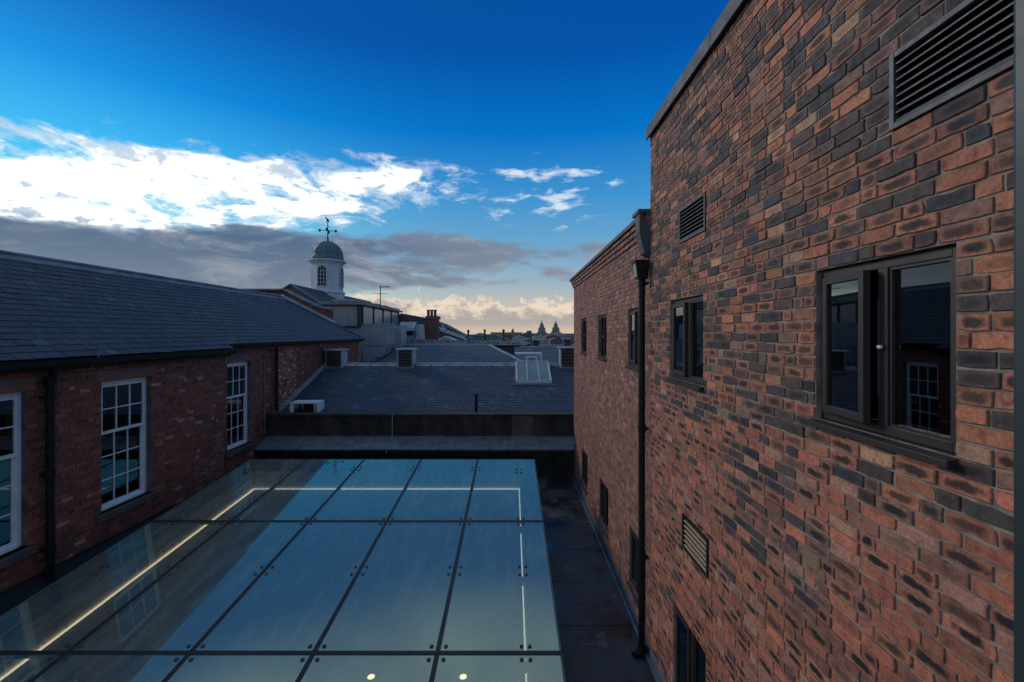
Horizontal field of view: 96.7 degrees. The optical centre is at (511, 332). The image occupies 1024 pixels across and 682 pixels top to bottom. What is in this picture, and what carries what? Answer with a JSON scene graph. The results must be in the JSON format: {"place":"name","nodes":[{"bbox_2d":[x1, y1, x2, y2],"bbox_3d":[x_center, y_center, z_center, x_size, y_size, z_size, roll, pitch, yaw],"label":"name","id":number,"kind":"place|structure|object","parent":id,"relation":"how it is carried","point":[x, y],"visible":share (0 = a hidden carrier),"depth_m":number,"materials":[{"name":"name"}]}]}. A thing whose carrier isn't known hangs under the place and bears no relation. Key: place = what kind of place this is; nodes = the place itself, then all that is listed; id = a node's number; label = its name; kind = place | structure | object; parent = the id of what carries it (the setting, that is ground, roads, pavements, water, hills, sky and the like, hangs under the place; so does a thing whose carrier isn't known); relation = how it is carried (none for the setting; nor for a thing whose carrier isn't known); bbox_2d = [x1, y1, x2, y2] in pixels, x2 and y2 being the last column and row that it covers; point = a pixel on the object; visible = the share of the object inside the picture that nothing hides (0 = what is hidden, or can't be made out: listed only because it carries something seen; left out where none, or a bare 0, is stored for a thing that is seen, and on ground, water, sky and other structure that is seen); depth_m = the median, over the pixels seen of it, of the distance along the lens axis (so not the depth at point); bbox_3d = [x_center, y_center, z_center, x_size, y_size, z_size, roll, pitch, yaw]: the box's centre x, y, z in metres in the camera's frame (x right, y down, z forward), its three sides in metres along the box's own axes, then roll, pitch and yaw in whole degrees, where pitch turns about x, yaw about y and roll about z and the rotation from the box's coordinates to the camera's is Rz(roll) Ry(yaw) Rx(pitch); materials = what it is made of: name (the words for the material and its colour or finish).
{"place":"outdoors","nodes":[
{"label":"outdoors","id":0,"kind":"place"},
{"bbox_2d":[0,249,364,592],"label":"slate roofed hall","id":1,"kind":"structure","parent":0,"point":[128,398],"depth_m":9.21,"materials":[{"name":"stone"}]},
{"bbox_2d":[0,376,38,569],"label":"window","id":2,"kind":"structure","parent":1,"relation":"in","point":[11,402],"depth_m":6.93,"materials":[{"name":"white paint"}]},
{"bbox_2d":[95,365,157,523],"bbox_3d":[-7.560,2.062,8.900,0.240,2.767,1.370,0,0,0],"label":"window","id":3,"kind":"structure","parent":1,"relation":"in","point":[123,409],"depth_m":8.92,"materials":[{"name":"white paint"}]},
{"bbox_2d":[224,354,254,457],"bbox_3d":[-7.780,1.986,12.910,0.240,2.767,1.330,0,0,0],"label":"window","id":4,"kind":"structure","parent":1,"relation":"in","point":[236,372],"depth_m":12.97,"materials":[{"name":"white paint"}]},
{"bbox_2d":[246,289,333,319],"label":"brick gable","id":5,"kind":"structure","parent":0,"point":[326,311],"depth_m":23.50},
{"bbox_2d":[282,284,370,306],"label":"cupola hall","id":6,"kind":"structure","parent":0,"point":[313,295],"depth_m":29.81,"materials":[{"name":"stone"}]},
{"bbox_2d":[308,217,346,298],"bbox_3d":[-14.150,-5.580,35.000,2.550,6.760,2.550,0,0,0],"label":"cupola","id":7,"kind":"object","parent":6,"relation":"on","point":[327,261],"visible":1,"depth_m":34.17,"materials":[{"name":"white paint"}]},
{"bbox_2d":[317,265,326,285],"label":"arched window","id":8,"kind":"structure","parent":7,"relation":"in","point":[321,269],"depth_m":33.95,"materials":[{"name":"white paint"}]},
{"bbox_2d":[339,267,343,287],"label":"arched window","id":9,"kind":"structure","parent":7,"relation":"in","point":[341,272],"depth_m":35.01,"materials":[{"name":"white paint"}]},
{"bbox_2d":[316,299,402,362],"bbox_3d":[-10.825,0.420,33.400,3.150,5.160,10.400,0,0,0],"label":"plant room","id":10,"kind":"object","parent":6,"relation":"on","point":[353,315],"visible":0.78,"depth_m":28.60,"materials":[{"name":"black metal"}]},
{"bbox_2d":[372,286,389,309],"bbox_3d":[-8.923,-2.397,31.000,1.151,1.598,0.560,0,0,0],"label":"aerial","id":11,"kind":"object","parent":10,"relation":"on","point":[380,293],"visible":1,"depth_m":30.98,"materials":[{"name":"black metal"}]},
{"bbox_2d":[0,0,729,333],"label":"sky","id":12,"kind":"structure","parent":0,"point":[466,159],"materials":[{"name":"blue"}]},
{"bbox_2d":[254,347,574,476],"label":"slate roofed range","id":13,"kind":"structure","parent":0,"point":[525,409],"depth_m":14.31,"materials":[{"name":"stone"}]},
{"bbox_2d":[290,400,323,411],"bbox_3d":[-6.730,2.430,14.982,0.900,0.380,0.536,0,0,0],"label":"roof light box","id":14,"kind":"object","parent":13,"relation":"on","point":[307,406],"visible":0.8,"depth_m":14.77,"materials":[{"name":"white paint"}]},
{"bbox_2d":[386,414,392,453],"bbox_3d":[-3.740,3.065,13.900,0.026,1.070,0.706,0,0,0],"label":"conduit","id":15,"kind":"object","parent":13,"relation":"attached to","point":[392,433],"visible":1,"depth_m":14.23,"materials":[{"name":"grey metal"}]},
{"bbox_2d":[474,394,477,411],"bbox_3d":[-1.170,2.325,14.900,0.116,0.670,0.116,0,0,0],"label":"soil pipe","id":16,"kind":"object","parent":13,"relation":"on","point":[476,402],"visible":0.83,"depth_m":14.86,"materials":[{"name":"black metal"}]},
{"bbox_2d":[515,352,541,360],"bbox_3d":[0.812,1.429,22.750,1.345,0.910,0.500,0,0,0],"label":"access frame","id":17,"kind":"object","parent":13,"relation":"on","point":[540,353],"visible":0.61,"depth_m":22.50,"materials":[{"name":"white paint"}]},
{"bbox_2d":[376,344,524,362],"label":"slate roofed block","id":18,"kind":"structure","parent":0,"point":[457,353],"depth_m":26.71,"materials":[{"name":"grey stone"}]},
{"bbox_2d":[362,324,394,360],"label":"wall","id":19,"kind":"structure","parent":18,"relation":"on","point":[378,341],"depth_m":26.00,"materials":[{"name":"white paint"}]},
{"bbox_2d":[393,325,406,347],"bbox_3d":[-7.325,0.261,29.750,0.538,1.478,1.500,0,0,0],"label":"duct box","id":20,"kind":"object","parent":18,"relation":"on","point":[400,336],"visible":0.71,"depth_m":29.00,"materials":[{"name":"grey metal"}]},
{"bbox_2d":[407,339,531,352],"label":"lead flat roof","id":21,"kind":"structure","parent":18,"relation":"on","point":[508,345],"depth_m":31.50,"materials":[{"name":"grey metal"}]},
{"bbox_2d":[399,322,424,338],"bbox_3d":[-7.382,-0.049,33.661,1.565,1.596,1.878,0,0,0],"label":"lead dormer","id":22,"kind":"object","parent":21,"relation":"on","point":[415,330],"visible":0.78,"depth_m":33.00,"materials":[{"name":"grey metal"}]},
{"bbox_2d":[425,310,440,339],"bbox_3d":[-6.323,-0.299,36.505,1.015,3.122,1.150,0,0,0],"label":"chimney","id":23,"kind":"object","parent":21,"relation":"on","point":[432,327],"visible":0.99,"depth_m":36.00,"materials":[{"name":"brown brick"}]},
{"bbox_2d":[399,313,473,340],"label":"brick end house","id":24,"kind":"structure","parent":21,"relation":"on","point":[410,318],"depth_m":39.20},
{"bbox_2d":[438,325,466,339],"bbox_3d":[-4.410,0.037,35.782,3.130,1.332,2.635,0,0,0],"label":"glazed lantern","id":25,"kind":"object","parent":21,"relation":"on","point":[446,338],"visible":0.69,"depth_m":34.47,"materials":[{"name":"grey glass"}]},
{"bbox_2d":[469,334,511,340],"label":"green glass roof","id":26,"kind":"structure","parent":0,"point":[490,337],"depth_m":50.00,"materials":[{"name":"glass"}]},
{"bbox_2d":[490,329,521,336],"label":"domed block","id":27,"kind":"structure","parent":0,"point":[512,332],"depth_m":420.00,"materials":[{"name":"grey"}]},
{"bbox_2d":[505,334,513,339],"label":"distant building","id":28,"kind":"structure","parent":0,"point":[508,336],"depth_m":322.88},
{"bbox_2d":[512,335,525,340],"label":"distant building","id":29,"kind":"structure","parent":0,"point":[518,338],"depth_m":170.00,"materials":[{"name":"grey"}]},
{"bbox_2d":[518,332,534,337],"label":"distant building","id":30,"kind":"structure","parent":0,"point":[527,335],"depth_m":330.00,"materials":[{"name":"grey"}]},
{"bbox_2d":[521,338,539,344],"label":"distant building","id":31,"kind":"structure","parent":0,"point":[529,340],"depth_m":100.00,"materials":[{"name":"grey"}]},
{"bbox_2d":[539,339,547,344],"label":"distant building","id":32,"kind":"structure","parent":0,"point":[543,341],"depth_m":130.00,"materials":[{"name":"grey"}]},
{"bbox_2d":[514,346,573,362],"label":"slate roofed house","id":33,"kind":"structure","parent":0,"point":[550,354],"depth_m":29.51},
{"bbox_2d":[544,334,559,338],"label":"distant building","id":34,"kind":"structure","parent":0,"point":[549,336],"depth_m":220.00,"materials":[{"name":"brown brick"}]},
{"bbox_2d":[532,344,573,345],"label":"long ridge","id":35,"kind":"structure","parent":0,"point":[553,345],"depth_m":43.74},
{"bbox_2d":[532,339,539,345],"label":"vent box","id":36,"kind":"object","parent":35,"relation":"on","point":[535,342],"visible":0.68,"depth_m":42.00,"materials":[{"name":"grey metal"}]},
{"bbox_2d":[562,338,571,345],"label":"vent box","id":37,"kind":"object","parent":35,"relation":"on","point":[566,341],"visible":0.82,"depth_m":42.00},
{"bbox_2d":[548,337,562,343],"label":"distant building","id":38,"kind":"structure","parent":0,"point":[553,340],"depth_m":120.00,"materials":[{"name":"grey"}]},
{"bbox_2d":[536,477,655,681],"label":"flat roof","id":39,"kind":"structure","parent":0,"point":[598,639],"depth_m":7.44,"materials":[{"name":"grey concrete"}]},
{"bbox_2d":[569,0,1013,681],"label":"brick building","id":40,"kind":"structure","parent":0,"point":[793,286],"depth_m":2.79,"materials":[{"name":"red brick"}]},
{"bbox_2d":[579,319,586,354],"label":"window","id":41,"kind":"structure","parent":40,"relation":"in","point":[584,323],"depth_m":11.98,"materials":[{"name":"metal"}]},
{"bbox_2d":[580,449,587,493],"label":"window","id":42,"kind":"structure","parent":40,"relation":"in","point":[585,458],"depth_m":11.85,"materials":[{"name":"glass"}]},
{"bbox_2d":[596,315,606,360],"bbox_3d":[1.905,0.094,9.520,0.140,0.936,0.910,0,0,0],"label":"window","id":43,"kind":"structure","parent":40,"relation":"in","point":[602,320],"depth_m":9.55,"materials":[{"name":"metal"}]},
{"bbox_2d":[597,479,608,538],"bbox_3d":[1.905,3.544,9.350,0.140,0.936,0.930,0,0,0],"label":"window","id":44,"kind":"structure","parent":40,"relation":"in","point":[604,494],"depth_m":9.38,"materials":[{"name":"metal"}]},
{"bbox_2d":[625,309,637,370],"bbox_3d":[1.905,0.094,6.940,0.140,0.936,0.910,0,0,0],"label":"window","id":45,"kind":"structure","parent":40,"relation":"in","point":[634,313],"depth_m":7.06,"materials":[{"name":"metal"}]},
{"bbox_2d":[626,529,645,617],"bbox_3d":[1.905,3.544,6.860,0.140,0.936,0.910,0,0,0],"label":"window","id":46,"kind":"structure","parent":40,"relation":"in","point":[634,539],"depth_m":7.06,"materials":[{"name":"metal"}]},
{"bbox_2d":[665,295,703,390],"bbox_3d":[1.875,0.094,4.882,0.140,0.936,0.955,0,0,0],"label":"window","id":47,"kind":"structure","parent":40,"relation":"in","point":[687,314],"depth_m":4.87,"materials":[{"name":"glass"}]},
{"bbox_2d":[676,607,705,681],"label":"window","id":48,"kind":"structure","parent":40,"relation":"in","point":[690,656],"depth_m":4.83,"materials":[{"name":"glass"}]},
{"bbox_2d":[806,245,959,467],"bbox_3d":[2.047,0.070,2.345,0.485,1.100,1.080,0,0,0],"label":"window","id":49,"kind":"structure","parent":40,"relation":"in","point":[889,325],"depth_m":2.28,"materials":[{"name":"glass"}]},
{"bbox_2d":[1014,0,1023,681],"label":"window frame","id":50,"kind":"object","parent":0,"point":[1018,340],"visible":1,"depth_m":0.63,"materials":[{"name":"black metal"}]},
{"label":"ground","id":51,"kind":"structure","parent":0,"visible":0},
{"bbox_2d":[537,320,546,332],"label":"clock tower","id":52,"kind":"structure","parent":51,"relation":"on","point":[541,328],"depth_m":762.35,"materials":[{"name":"grey stone"}]},
{"bbox_2d":[551,320,560,332],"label":"clock tower","id":53,"kind":"structure","parent":51,"relation":"on","point":[555,328],"depth_m":792.44,"materials":[{"name":"grey stone"}]},
{"bbox_2d":[556,335,573,338],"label":"distant building","id":54,"kind":"structure","parent":51,"relation":"on","point":[564,336],"depth_m":300.00,"materials":[{"name":"grey"}]},
{"bbox_3d":[-3.041,5.988,6.390,6.707,5.224,9.780,0,0,0],"label":"canopy upstand","id":55,"kind":"object","parent":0,"visible":0},
{"bbox_2d":[0,495,192,615],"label":"box gutter","id":56,"kind":"object","parent":55,"relation":"attached to","point":[15,595],"depth_m":7.51,"materials":[{"name":"black metal"}]},
{"bbox_2d":[0,459,565,681],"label":"glass canopy","id":57,"kind":"object","parent":55,"relation":"attached to","point":[344,570],"visible":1,"depth_m":6.53,"materials":[{"name":"blue glass"}]}
]}

